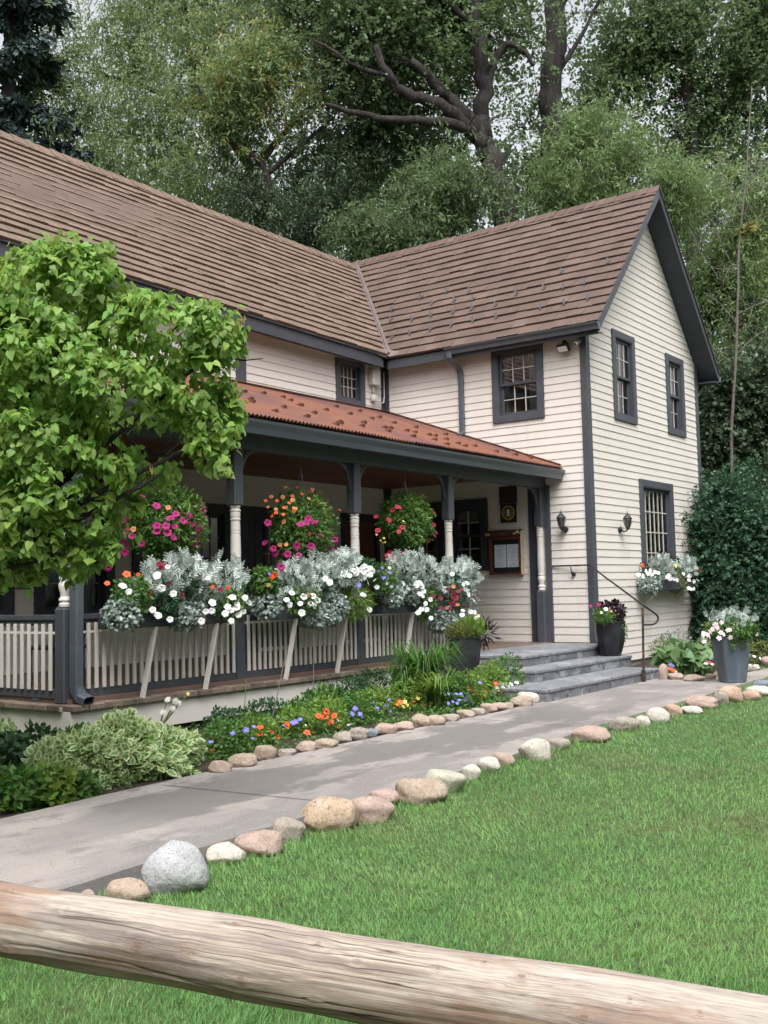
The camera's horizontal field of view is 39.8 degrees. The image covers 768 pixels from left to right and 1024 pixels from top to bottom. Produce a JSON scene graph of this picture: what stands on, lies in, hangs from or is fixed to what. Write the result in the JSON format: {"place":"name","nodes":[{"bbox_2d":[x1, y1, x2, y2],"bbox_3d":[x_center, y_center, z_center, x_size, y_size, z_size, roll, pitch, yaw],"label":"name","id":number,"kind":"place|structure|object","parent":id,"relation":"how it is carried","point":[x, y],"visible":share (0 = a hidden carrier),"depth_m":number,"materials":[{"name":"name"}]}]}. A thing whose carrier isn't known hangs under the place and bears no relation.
{"place":"outdoors","nodes":[
{"label":"outdoors","id":0,"kind":"place"},
{"bbox_2d":[0,700,514,818],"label":"flower bed","id":1,"kind":"object","parent":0,"point":[201,767],"visible":0.02,"depth_m":9.32,"materials":[{"name":"soil"}]},
{"bbox_2d":[0,726,44,780],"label":"leafy plant","id":2,"kind":"object","parent":1,"relation":"on","point":[12,743],"visible":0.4,"depth_m":8.15,"materials":[{"name":"green plant"}]},
{"bbox_2d":[0,760,52,813],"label":"leafy plant","id":3,"kind":"object","parent":1,"relation":"on","point":[15,787],"visible":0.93,"depth_m":7.10,"materials":[{"name":"green plant"}]},
{"bbox_2d":[23,736,66,786],"bbox_3d":[-2.492,1.869,7.716,0.344,0.463,0.360,-4,-5,36],"label":"variegated sprig","id":4,"kind":"object","parent":1,"relation":"on","point":[38,749],"visible":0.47,"depth_m":7.71,"materials":[{"name":"green plant"}]},
{"bbox_2d":[27,757,80,806],"bbox_3d":[-2.273,1.887,7.326,0.422,0.408,0.390,0,-4,-21],"label":"leafy plant","id":5,"kind":"object","parent":1,"relation":"on","point":[58,781],"visible":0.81,"depth_m":7.26,"materials":[{"name":"green plant"}]},
{"bbox_2d":[62,766,102,800],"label":"leafy plant","id":6,"kind":"object","parent":1,"relation":"on","point":[86,783],"visible":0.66,"depth_m":7.40,"materials":[{"name":"green plant"}]},
{"bbox_2d":[11,706,207,788],"bbox_3d":[-2.120,1.857,8.354,1.310,0.649,1.700,-4,-5,36],"label":"variegated shrub","id":7,"kind":"object","parent":1,"relation":"on","point":[124,742],"visible":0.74,"depth_m":8.08,"materials":[{"name":"green plant"}]},
{"bbox_2d":[0,229,262,600],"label":"lilac tree","id":8,"kind":"object","parent":1,"relation":"on","point":[42,338],"visible":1,"depth_m":6.27,"materials":[{"name":"green plant"}]},
{"bbox_2d":[202,715,257,758],"bbox_3d":[-1.395,1.984,9.190,0.462,0.419,0.650,-4,-5,36],"label":"pansy","id":9,"kind":"object","parent":1,"relation":"on","point":[243,729],"visible":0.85,"depth_m":9.17,"materials":[{"name":"green plant"}]},
{"bbox_2d":[210,711,284,753],"bbox_3d":[-1.321,2.029,9.607,0.472,0.423,1.038,-4,-5,36],"label":"pansy","id":10,"kind":"object","parent":1,"relation":"on","point":[271,728],"visible":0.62,"depth_m":9.73,"materials":[{"name":"green plant"}]},
{"bbox_2d":[0,693,516,810],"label":"ground cover","id":11,"kind":"object","parent":1,"relation":"on","point":[446,709],"visible":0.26,"depth_m":10.35,"materials":[{"name":"green plant"}]},
{"bbox_2d":[274,704,316,737],"bbox_3d":[-0.889,2.070,10.304,0.413,0.395,0.556,-4,-5,36],"label":"pansy","id":12,"kind":"object","parent":1,"relation":"on","point":[303,718],"visible":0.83,"depth_m":10.24,"materials":[{"name":"green plant"}]},
{"bbox_2d":[300,692,350,735],"bbox_3d":[-0.655,2.038,10.554,0.484,0.474,0.801,-4,-5,36],"label":"pansy","id":13,"kind":"object","parent":1,"relation":"on","point":[319,717],"visible":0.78,"depth_m":10.55,"materials":[{"name":"green plant"}]},
{"bbox_2d":[300,679,351,711],"bbox_3d":[-0.668,2.156,11.987,0.559,0.520,0.662,-4,-5,36],"label":"leafy plant","id":14,"kind":"object","parent":1,"relation":"on","point":[309,694],"visible":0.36,"depth_m":11.95,"materials":[{"name":"green plant"}]},
{"bbox_2d":[330,688,376,724],"bbox_3d":[-0.303,2.095,11.178,0.483,0.440,0.572,-4,-5,36],"label":"pansy","id":15,"kind":"object","parent":1,"relation":"on","point":[351,708],"visible":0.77,"depth_m":11.11,"materials":[{"name":"green plant"}]},
{"bbox_2d":[355,683,396,717],"bbox_3d":[-0.155,2.127,11.739,0.459,0.456,0.725,-4,-5,36],"label":"pansy","id":16,"kind":"object","parent":1,"relation":"on","point":[387,699],"visible":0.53,"depth_m":11.76,"materials":[{"name":"green plant"}]},
{"bbox_2d":[385,678,427,710],"bbox_3d":[0.198,2.160,12.259,0.518,0.497,0.783,-4,-5,36],"label":"pansy","id":17,"kind":"object","parent":1,"relation":"on","point":[413,698],"visible":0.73,"depth_m":12.22,"materials":[{"name":"green plant"}]},
{"bbox_2d":[378,637,470,703],"bbox_3d":[0.499,1.899,12.827,1.282,0.864,1.278,-4,-5,36],"label":"daylily","id":18,"kind":"object","parent":1,"relation":"on","point":[434,661],"visible":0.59,"depth_m":12.62,"materials":[{"name":"green plant"}]},
{"bbox_2d":[410,667,473,710],"bbox_3d":[0.650,2.028,12.254,0.812,0.518,0.833,-1,-4,-7],"label":"daylily","id":19,"kind":"object","parent":1,"relation":"on","point":[433,686],"visible":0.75,"depth_m":12.13,"materials":[{"name":"green plant"}]},
{"bbox_2d":[440,673,480,712],"bbox_3d":[0.799,2.088,11.999,0.462,0.536,0.808,-4,-5,36],"label":"lobelia","id":20,"kind":"object","parent":1,"relation":"on","point":[462,701],"visible":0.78,"depth_m":12.01,"materials":[{"name":"green plant"}]},
{"bbox_2d":[0,0,766,199],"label":"distant wood","id":21,"kind":"object","parent":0,"point":[518,131],"visible":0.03,"depth_m":47.47,"materials":[{"name":"green plant"}]},
{"bbox_2d":[0,662,767,1023],"bbox_3d":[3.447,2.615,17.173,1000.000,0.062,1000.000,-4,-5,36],"label":"lawn","id":22,"kind":"structure","parent":0,"point":[682,734],"depth_m":5.60,"materials":[{"name":"plant"}]},
{"bbox_2d":[0,0,99,166],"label":"spruce tree","id":23,"kind":"object","parent":22,"relation":"on","point":[25,45],"visible":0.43,"depth_m":26.93,"materials":[{"name":"green plant"}]},
{"bbox_2d":[105,877,150,900],"bbox_3d":[-1.252,1.856,5.165,0.225,0.143,0.154,0,-4,-12],"label":"boulder","id":24,"kind":"object","parent":22,"relation":"on","point":[130,888],"visible":0.63,"depth_m":5.12,"materials":[{"name":"beige stone"}]},
{"bbox_2d":[0,0,336,227],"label":"willow tree","id":25,"kind":"object","parent":22,"relation":"on","point":[129,19],"visible":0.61,"depth_m":28.11,"materials":[{"name":"green plant"}]},
{"bbox_2d":[141,840,208,895],"bbox_3d":[-1.050,1.820,5.358,0.329,0.307,0.229,-1,-4,1],"label":"boulder","id":26,"kind":"object","parent":22,"relation":"on","point":[172,866],"visible":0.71,"depth_m":5.28,"materials":[{"name":"grey stone"}]},
{"bbox_2d":[206,841,245,864],"bbox_3d":[-0.877,1.905,5.890,0.214,0.137,0.162,-1,-4,0],"label":"boulder","id":27,"kind":"object","parent":22,"relation":"on","point":[226,852],"visible":0.74,"depth_m":5.84,"materials":[{"name":"stone"}]},
{"bbox_2d":[153,0,361,230],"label":"yellowing tree","id":28,"kind":"object","parent":22,"relation":"on","point":[263,88],"visible":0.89,"depth_m":26.66,"materials":[{"name":"green plant"}]},
{"bbox_2d":[234,829,282,856],"bbox_3d":[-0.723,1.901,6.069,0.253,0.151,0.250,-4,-5,36],"label":"boulder","id":29,"kind":"object","parent":22,"relation":"on","point":[259,843],"visible":0.81,"depth_m":6.00,"materials":[{"name":"stone"}]},
{"bbox_2d":[271,817,305,842],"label":"boulder","id":30,"kind":"object","parent":22,"relation":"on","point":[288,827],"visible":0.62,"depth_m":6.32,"materials":[{"name":"grey stone"}]},
{"bbox_2d":[163,62,428,262],"bbox_3d":[-2.239,-4.186,27.103,7.222,15.287,5.723,-1,-4,0],"label":"bushy tree","id":31,"kind":"object","parent":22,"relation":"on","point":[342,194],"visible":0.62,"depth_m":26.72,"materials":[{"name":"green plant"}]},
{"bbox_2d":[300,796,358,831],"bbox_3d":[-0.347,1.915,6.669,0.387,0.240,0.249,-1,-4,-5],"label":"boulder","id":32,"kind":"object","parent":22,"relation":"on","point":[327,812],"visible":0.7,"depth_m":6.57,"materials":[{"name":"beige stone"}]},
{"bbox_2d":[0,130,720,734],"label":"clapboard house","id":33,"kind":"structure","parent":22,"relation":"on","point":[490,392],"depth_m":17.83,"materials":[{"name":"wood"}]},
{"bbox_2d":[31,580,93,687],"bbox_3d":[-3.455,1.297,11.307,0.480,1.120,0.520,-4,-5,36],"label":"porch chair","id":34,"kind":"object","parent":33,"relation":"on","point":[88,589],"visible":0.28,"depth_m":11.30,"materials":[{"name":"wood"}]},
{"bbox_2d":[33,503,114,614],"bbox_3d":[-4.135,0.606,14.076,0.175,1.680,1.280,-4,-5,36],"label":"window","id":35,"kind":"structure","parent":33,"relation":"in","point":[104,592],"depth_m":14.39,"materials":[{"name":"black glass"}]},
{"bbox_2d":[104,441,213,571],"bbox_3d":[-2.378,-0.033,11.011,0.888,1.562,1.380,-4,-5,36],"label":"hanging basket","id":36,"kind":"object","parent":33,"relation":"hanging from","point":[159,540],"visible":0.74,"depth_m":10.95,"materials":[{"name":"green plant"}]},
{"bbox_2d":[98,608,242,697],"bbox_3d":[-2.121,1.421,10.769,0.250,0.836,1.760,-4,-5,36],"label":"flower box","id":37,"kind":"object","parent":33,"relation":"on","point":[148,620],"visible":0.59,"depth_m":10.42,"materials":[{"name":"grey paint"}]},
{"bbox_2d":[99,595,143,633],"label":"dusty miller","id":38,"kind":"object","parent":37,"relation":"in","point":[135,618],"visible":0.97,"depth_m":9.97,"materials":[{"name":"grey plant"}]},
{"bbox_2d":[104,571,154,615],"bbox_3d":[-2.395,0.778,10.042,0.432,0.441,0.710,-1,-4,-9],"label":"trailing petunia","id":39,"kind":"object","parent":37,"relation":"in","point":[129,590],"visible":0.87,"depth_m":10.08,"materials":[{"name":"green plant"}]},
{"bbox_2d":[124,554,185,612],"bbox_3d":[-2.286,0.749,10.414,0.559,0.663,0.570,-4,-5,36],"label":"dusty miller","id":40,"kind":"object","parent":37,"relation":"in","point":[149,568],"visible":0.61,"depth_m":10.36,"materials":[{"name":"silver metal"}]},
{"bbox_2d":[140,564,209,622],"bbox_3d":[-2.150,0.808,10.517,0.487,0.568,0.775,-4,-5,36],"label":"trailing petunia","id":41,"kind":"object","parent":37,"relation":"in","point":[160,614],"visible":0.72,"depth_m":10.30,"materials":[{"name":"white plant"}]},
{"bbox_2d":[169,598,196,632],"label":"dusty miller","id":42,"kind":"object","parent":37,"relation":"in","point":[178,626],"visible":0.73,"depth_m":10.59,"materials":[{"name":"grey plant"}]},
{"bbox_2d":[160,547,212,601],"bbox_3d":[-2.045,0.640,10.763,0.559,0.580,0.500,-4,-5,36],"label":"dusty miller","id":43,"kind":"object","parent":37,"relation":"in","point":[182,559],"visible":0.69,"depth_m":10.69,"materials":[{"name":"white plant"}]},
{"bbox_2d":[186,558,224,608],"bbox_3d":[-1.880,0.753,10.925,0.490,0.555,0.528,-1,-4,-10],"label":"dusty miller","id":44,"kind":"object","parent":37,"relation":"in","point":[206,591],"visible":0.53,"depth_m":10.90,"materials":[{"name":"grey plant"}]},
{"bbox_2d":[198,583,253,624],"bbox_3d":[-1.757,0.956,11.050,0.520,0.467,0.851,-4,-5,36],"label":"trailing petunia","id":45,"kind":"object","parent":37,"relation":"in","point":[237,605],"visible":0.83,"depth_m":11.02,"materials":[{"name":"white plant"}]},
{"bbox_2d":[208,547,250,605],"bbox_3d":[-1.699,0.708,11.287,0.557,0.676,0.559,-2,-4,13],"label":"dusty miller","id":46,"kind":"object","parent":37,"relation":"in","point":[228,565],"visible":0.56,"depth_m":11.23,"materials":[{"name":"grey plant"}]},
{"bbox_2d":[186,502,230,607],"bbox_3d":[-2.697,0.712,16.038,0.175,1.680,0.950,-4,-5,36],"label":"window","id":47,"kind":"structure","parent":33,"relation":"in","point":[221,512],"depth_m":16.27,"materials":[{"name":"black glass"}]},
{"bbox_2d":[254,507,300,651],"bbox_3d":[-1.733,1.085,17.241,0.110,2.300,1.100,-4,-5,36],"label":"door","id":48,"kind":"structure","parent":33,"relation":"in","point":[260,513],"depth_m":17.01,"materials":[{"name":"grey paint"}]},
{"bbox_2d":[262,458,340,573],"bbox_3d":[-0.999,0.040,12.767,0.951,1.524,1.321,-1,-4,-1],"label":"hanging basket","id":49,"kind":"object","parent":33,"relation":"hanging from","point":[299,542],"visible":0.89,"depth_m":12.70,"materials":[{"name":"green plant"}]},
{"bbox_2d":[249,603,371,679],"bbox_3d":[-0.816,1.517,12.550,0.250,0.836,1.980,-4,-5,36],"label":"flower box","id":50,"kind":"object","parent":33,"relation":"on","point":[283,615],"visible":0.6,"depth_m":12.11,"materials":[{"name":"grey paint"}]},
{"bbox_2d":[246,563,284,598],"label":"geranium","id":51,"kind":"object","parent":50,"relation":"in","point":[260,581],"visible":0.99,"depth_m":11.59,"materials":[{"name":"green plant"}]},
{"bbox_2d":[248,587,283,621],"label":"dusty miller","id":52,"kind":"object","parent":50,"relation":"in","point":[257,605],"visible":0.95,"depth_m":11.62,"materials":[{"name":"grey plant"}]},
{"bbox_2d":[274,555,321,600],"bbox_3d":[-1.019,0.758,12.125,0.547,0.546,0.596,-4,-5,36],"label":"dusty miller","id":53,"kind":"object","parent":50,"relation":"in","point":[287,576],"visible":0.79,"depth_m":12.09,"materials":[{"name":"white plant"}]},
{"bbox_2d":[280,575,332,619],"bbox_3d":[-1.000,0.985,12.073,0.588,0.514,0.817,-4,-5,36],"label":"trailing petunia","id":54,"kind":"object","parent":50,"relation":"in","point":[315,598],"visible":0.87,"depth_m":12.01,"materials":[{"name":"white plant"}]},
{"bbox_2d":[297,604,333,630],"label":"dusty miller","id":55,"kind":"object","parent":50,"relation":"in","point":[315,624],"visible":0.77,"depth_m":12.26,"materials":[{"name":"grey plant"}]},
{"bbox_2d":[297,546,349,592],"bbox_3d":[-0.741,0.706,12.487,0.651,0.625,0.638,-4,-5,36],"label":"dusty miller","id":56,"kind":"object","parent":50,"relation":"in","point":[329,568],"visible":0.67,"depth_m":12.44,"materials":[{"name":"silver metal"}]},
{"bbox_2d":[314,589,350,627],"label":"dusty miller","id":57,"kind":"object","parent":50,"relation":"in","point":[330,599],"visible":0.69,"depth_m":12.50,"materials":[{"name":"grey plant"}]},
{"bbox_2d":[328,544,365,595],"bbox_3d":[-0.472,0.704,12.829,0.551,0.656,0.496,2,-5,-39],"label":"dusty miller","id":58,"kind":"object","parent":50,"relation":"in","point":[347,559],"visible":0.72,"depth_m":12.78,"materials":[{"name":"grey plant"}]},
{"bbox_2d":[336,581,374,624],"bbox_3d":[-0.360,1.103,12.946,0.558,0.572,0.538,-4,-5,36],"label":"feathery plant","id":59,"kind":"object","parent":50,"relation":"in","point":[359,614],"visible":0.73,"depth_m":12.85,"materials":[{"name":"green plant"}]},
{"bbox_2d":[347,556,384,587],"bbox_3d":[-0.215,0.728,12.970,0.441,0.402,0.819,-1,-4,2],"label":"trailing petunia","id":60,"kind":"object","parent":50,"relation":"in","point":[367,571],"visible":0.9,"depth_m":13.08,"materials":[{"name":"plant"}]},
{"bbox_2d":[367,561,399,611],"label":"violet flowers","id":61,"kind":"object","parent":50,"relation":"in","point":[385,579],"visible":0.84,"depth_m":13.38,"materials":[{"name":"green plant"}]},
{"bbox_2d":[335,357,365,407],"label":"window","id":62,"kind":"structure","parent":33,"relation":"in","point":[358,369],"depth_m":19.21,"materials":[{"name":"grey"}]},
{"bbox_2d":[340,513,381,643],"bbox_3d":[-0.416,1.182,19.038,0.110,2.300,1.120,-4,-5,36],"label":"door","id":63,"kind":"structure","parent":33,"relation":"in","point":[369,547],"depth_m":19.24,"materials":[{"name":"grey paint"}]},
{"bbox_2d":[373,472,437,560],"bbox_3d":[0.288,0.087,14.562,0.877,1.423,1.484,-2,-4,4],"label":"hanging basket","id":64,"kind":"object","parent":33,"relation":"hanging from","point":[404,535],"visible":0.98,"depth_m":14.52,"materials":[{"name":"green plant"}]},
{"bbox_2d":[372,598,467,658],"bbox_3d":[0.513,1.615,14.363,0.250,0.836,2.040,-4,-5,36],"label":"flower box","id":65,"kind":"object","parent":33,"relation":"on","point":[380,608],"visible":0.45,"depth_m":13.97,"materials":[{"name":"grey paint"}]},
{"bbox_2d":[385,549,425,590],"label":"dusty miller","id":66,"kind":"object","parent":65,"relation":"in","point":[402,563],"visible":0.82,"depth_m":13.87,"materials":[{"name":"grey plant"}]},
{"bbox_2d":[413,580,438,624],"bbox_3d":[0.449,1.205,14.036,0.446,0.598,0.691,-4,-5,36],"label":"trailing petunia","id":67,"kind":"object","parent":65,"relation":"in","point":[424,607],"visible":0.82,"depth_m":13.99,"materials":[{"name":"white plant"}]},
{"bbox_2d":[411,546,447,592],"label":"dusty miller","id":68,"kind":"object","parent":65,"relation":"in","point":[430,561],"visible":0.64,"depth_m":14.23,"materials":[{"name":"grey plant"}]},
{"bbox_2d":[426,605,459,635],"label":"dusty miller","id":69,"kind":"object","parent":65,"relation":"in","point":[437,624],"visible":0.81,"depth_m":14.45,"materials":[{"name":"grey plant"}]},
{"bbox_2d":[430,578,470,616],"bbox_3d":[0.786,1.200,14.522,0.552,0.605,1.076,-4,-5,36],"label":"trailing petunia","id":70,"kind":"object","parent":65,"relation":"in","point":[452,602],"visible":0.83,"depth_m":14.56,"materials":[{"name":"green plant"}]},
{"bbox_2d":[431,555,475,597],"bbox_3d":[0.929,0.908,14.780,0.602,0.625,0.649,-4,-5,36],"label":"dusty miller","id":71,"kind":"object","parent":65,"relation":"in","point":[448,564],"visible":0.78,"depth_m":14.73,"materials":[{"name":"grey plant"}]},
{"bbox_2d":[404,502,444,572],"bbox_3d":[0.764,0.472,19.307,0.860,1.260,0.175,-4,-5,36],"label":"window","id":72,"kind":"structure","parent":33,"relation":"in","point":[436,506],"depth_m":19.05,"materials":[{"name":"grey paint"}]},
{"bbox_2d":[447,636,480,681],"bbox_3d":[1.058,1.931,13.897,0.424,0.593,0.424,-1,-4,1],"label":"black planter","id":73,"kind":"object","parent":33,"relation":"on","point":[472,645],"visible":0.64,"depth_m":13.71,"materials":[{"name":"plastic"}]},
{"bbox_2d":[452,498,488,570],"bbox_3d":[1.506,0.417,18.766,0.860,1.260,0.175,-4,-5,36],"label":"window","id":74,"kind":"structure","parent":33,"relation":"in","point":[481,505],"depth_m":18.65,"materials":[{"name":"grey paint"}]},
{"bbox_2d":[483,529,523,574],"bbox_3d":[2.042,0.700,18.229,0.762,0.775,0.082,-4,-5,36],"label":"menu board","id":75,"kind":"object","parent":33,"relation":"attached to","point":[505,550],"visible":1,"depth_m":18.20,"materials":[{"name":"brown wood"}]},
{"bbox_2d":[499,486,516,522],"bbox_3d":[2.136,-0.131,18.240,0.360,0.630,0.015,-4,-5,36],"label":"sign","id":76,"kind":"object","parent":33,"relation":"hanging from","point":[508,511],"visible":0.98,"depth_m":18.24,"materials":[{"name":"black wood"}]},
{"bbox_2d":[491,343,544,423],"bbox_3d":[2.360,-2.225,18.337,1.000,1.330,0.263,-4,-5,36],"label":"window","id":77,"kind":"structure","parent":33,"relation":"in","point":[513,401],"depth_m":18.33,"materials":[{"name":"grey wood"}]},
{"bbox_2d":[593,621,625,655],"bbox_3d":[3.433,1.919,16.103,0.454,0.518,0.454,-2,-4,5],"label":"black planter","id":78,"kind":"object","parent":33,"relation":"on","point":[610,638],"visible":0.92,"depth_m":15.92,"materials":[{"name":"plastic"}]},
{"bbox_2d":[610,328,637,424],"bbox_3d":[4.164,-2.373,18.814,0.263,1.590,0.960,-4,-5,36],"label":"window","id":79,"kind":"structure","parent":33,"relation":"in","point":[624,388],"depth_m":18.95,"materials":[{"name":"grey wood"}]},
{"bbox_2d":[638,479,675,579],"bbox_3d":[5.015,0.377,19.625,0.175,1.880,1.590,-4,-5,36],"label":"window","id":80,"kind":"structure","parent":33,"relation":"in","point":[665,489],"depth_m":19.82,"materials":[{"name":"grey wood"}]},
{"bbox_2d":[664,353,686,437],"bbox_3d":[5.650,-2.264,20.766,0.175,1.560,0.910,-4,-5,36],"label":"window","id":81,"kind":"structure","parent":33,"relation":"in","point":[676,411],"depth_m":20.92,"materials":[{"name":"grey wood"}]},
{"bbox_2d":[351,796,394,823],"bbox_3d":[-0.078,1.920,6.809,0.292,0.199,0.198,-2,-4,3],"label":"boulder","id":82,"kind":"object","parent":22,"relation":"on","point":[372,809],"visible":0.67,"depth_m":6.73,"materials":[{"name":"stone"}]},
{"bbox_2d":[0,880,767,1023],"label":"log fence","id":83,"kind":"object","parent":22,"relation":"on","point":[357,979],"visible":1,"depth_m":1.59,"materials":[{"name":"brown wood"}]},
{"bbox_2d":[214,0,602,252],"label":"cottonwood tree","id":84,"kind":"object","parent":22,"relation":"on","point":[391,48],"visible":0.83,"depth_m":27.07,"materials":[{"name":"green plant"}]},
{"bbox_2d":[61,96,767,522],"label":"distant wood","id":85,"kind":"object","parent":22,"relation":"on","point":[507,152],"visible":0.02,"depth_m":39.09,"materials":[{"name":"green plant"}]},
{"bbox_2d":[294,113,547,556],"bbox_3d":[1.115,-3.004,25.643,6.593,12.572,4.612,-2,-4,3],"label":"bushy tree","id":86,"kind":"object","parent":22,"relation":"on","point":[446,205],"visible":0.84,"depth_m":25.66,"materials":[{"name":"green plant"}]},
{"bbox_2d":[395,777,448,805],"bbox_3d":[0.257,1.924,7.264,0.369,0.207,0.228,-2,-4,8],"label":"boulder","id":87,"kind":"object","parent":22,"relation":"on","point":[431,790],"visible":0.79,"depth_m":7.19,"materials":[{"name":"beige stone"}]},
{"bbox_2d":[425,769,465,793],"bbox_3d":[0.430,1.933,7.555,0.320,0.187,0.209,-2,-4,12],"label":"boulder","id":88,"kind":"object","parent":22,"relation":"on","point":[451,780],"visible":0.61,"depth_m":7.47,"materials":[{"name":"stone"}]},
{"bbox_2d":[518,738,550,760],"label":"boulder","id":89,"kind":"object","parent":22,"relation":"on","point":[538,748],"visible":0.82,"depth_m":8.65,"materials":[{"name":"stone"}]},
{"bbox_2d":[464,0,668,228],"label":"cottonwood tree","id":90,"kind":"object","parent":22,"relation":"on","point":[550,91],"visible":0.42,"depth_m":31.42,"materials":[{"name":"green plant"}]},
{"bbox_2d":[571,725,611,742],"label":"boulder","id":91,"kind":"object","parent":22,"relation":"on","point":[593,733],"visible":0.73,"depth_m":9.55,"materials":[{"name":"stone"}]},
{"bbox_2d":[499,74,761,269],"bbox_3d":[5.903,-3.738,25.831,4.524,13.842,6.099,-12,-12,70],"label":"young willow","id":92,"kind":"object","parent":22,"relation":"on","point":[585,145],"visible":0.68,"depth_m":25.69,"materials":[{"name":"green plant"}]},
{"bbox_2d":[531,0,767,561],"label":"cottonwood tree","id":93,"kind":"object","parent":22,"relation":"on","point":[741,58],"visible":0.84,"depth_m":30.57,"materials":[{"name":"green plant"}]},
{"bbox_2d":[638,115,767,561],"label":"young willow","id":94,"kind":"object","parent":22,"relation":"on","point":[716,315],"visible":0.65,"depth_m":27.42,"materials":[{"name":"green plant"}]},
{"bbox_2d":[687,78,767,472],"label":"bare tree","id":95,"kind":"object","parent":22,"relation":"on","point":[748,228],"visible":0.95,"depth_m":23.99,"materials":[{"name":"brown plant"}]},
{"bbox_2d":[698,314,767,501],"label":"dark shrub tree","id":96,"kind":"object","parent":22,"relation":"on","point":[750,406],"visible":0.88,"depth_m":24.39,"materials":[{"name":"green plant"}]},
{"bbox_2d":[0,669,767,894],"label":"path","id":97,"kind":"structure","parent":0,"point":[84,844],"depth_m":7.45,"materials":[{"name":"concrete"}]},
{"bbox_2d":[552,564,658,681],"bbox_3d":[3.422,1.632,16.305,0.450,1.704,2.908,0,-4,-16],"label":"handrail","id":98,"kind":"object","parent":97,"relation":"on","point":[643,671],"visible":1,"depth_m":15.02,"materials":[{"name":"black metal"}]},
{"bbox_2d":[711,636,750,682],"bbox_3d":[4.757,2.017,14.508,0.434,0.618,0.434,-1,-4,-7],"label":"grey planter","id":99,"kind":"object","parent":97,"relation":"on","point":[731,665],"visible":0.86,"depth_m":14.34,"materials":[{"name":"metal"}]},
{"bbox_2d":[701,605,759,643],"bbox_3d":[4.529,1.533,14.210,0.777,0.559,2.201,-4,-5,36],"label":"pink impatiens","id":100,"kind":"object","parent":99,"relation":"in","point":[720,621],"visible":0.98,"depth_m":14.35,"materials":[{"name":"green plant"}]},
{"bbox_2d":[0,0,767,512],"label":"sky","id":101,"kind":"structure","parent":0,"point":[567,81],"materials":[{"name":"white"}]},
{"bbox_2d":[629,654,767,673],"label":"flower bed","id":102,"kind":"object","parent":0,"point":[647,664],"visible":0.02,"depth_m":18.30,"materials":[{"name":"soil"}]},
{"bbox_2d":[648,636,713,676],"bbox_3d":[4.559,2.313,16.310,0.958,0.798,1.106,-4,-5,36],"label":"hosta","id":103,"kind":"object","parent":102,"relation":"on","point":[684,658],"visible":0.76,"depth_m":16.06,"materials":[{"name":"green plant"}]},
{"bbox_2d":[679,430,767,655],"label":"shrub","id":104,"kind":"object","parent":102,"relation":"on","point":[737,575],"visible":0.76,"depth_m":20.53,"materials":[{"name":"green plant"}]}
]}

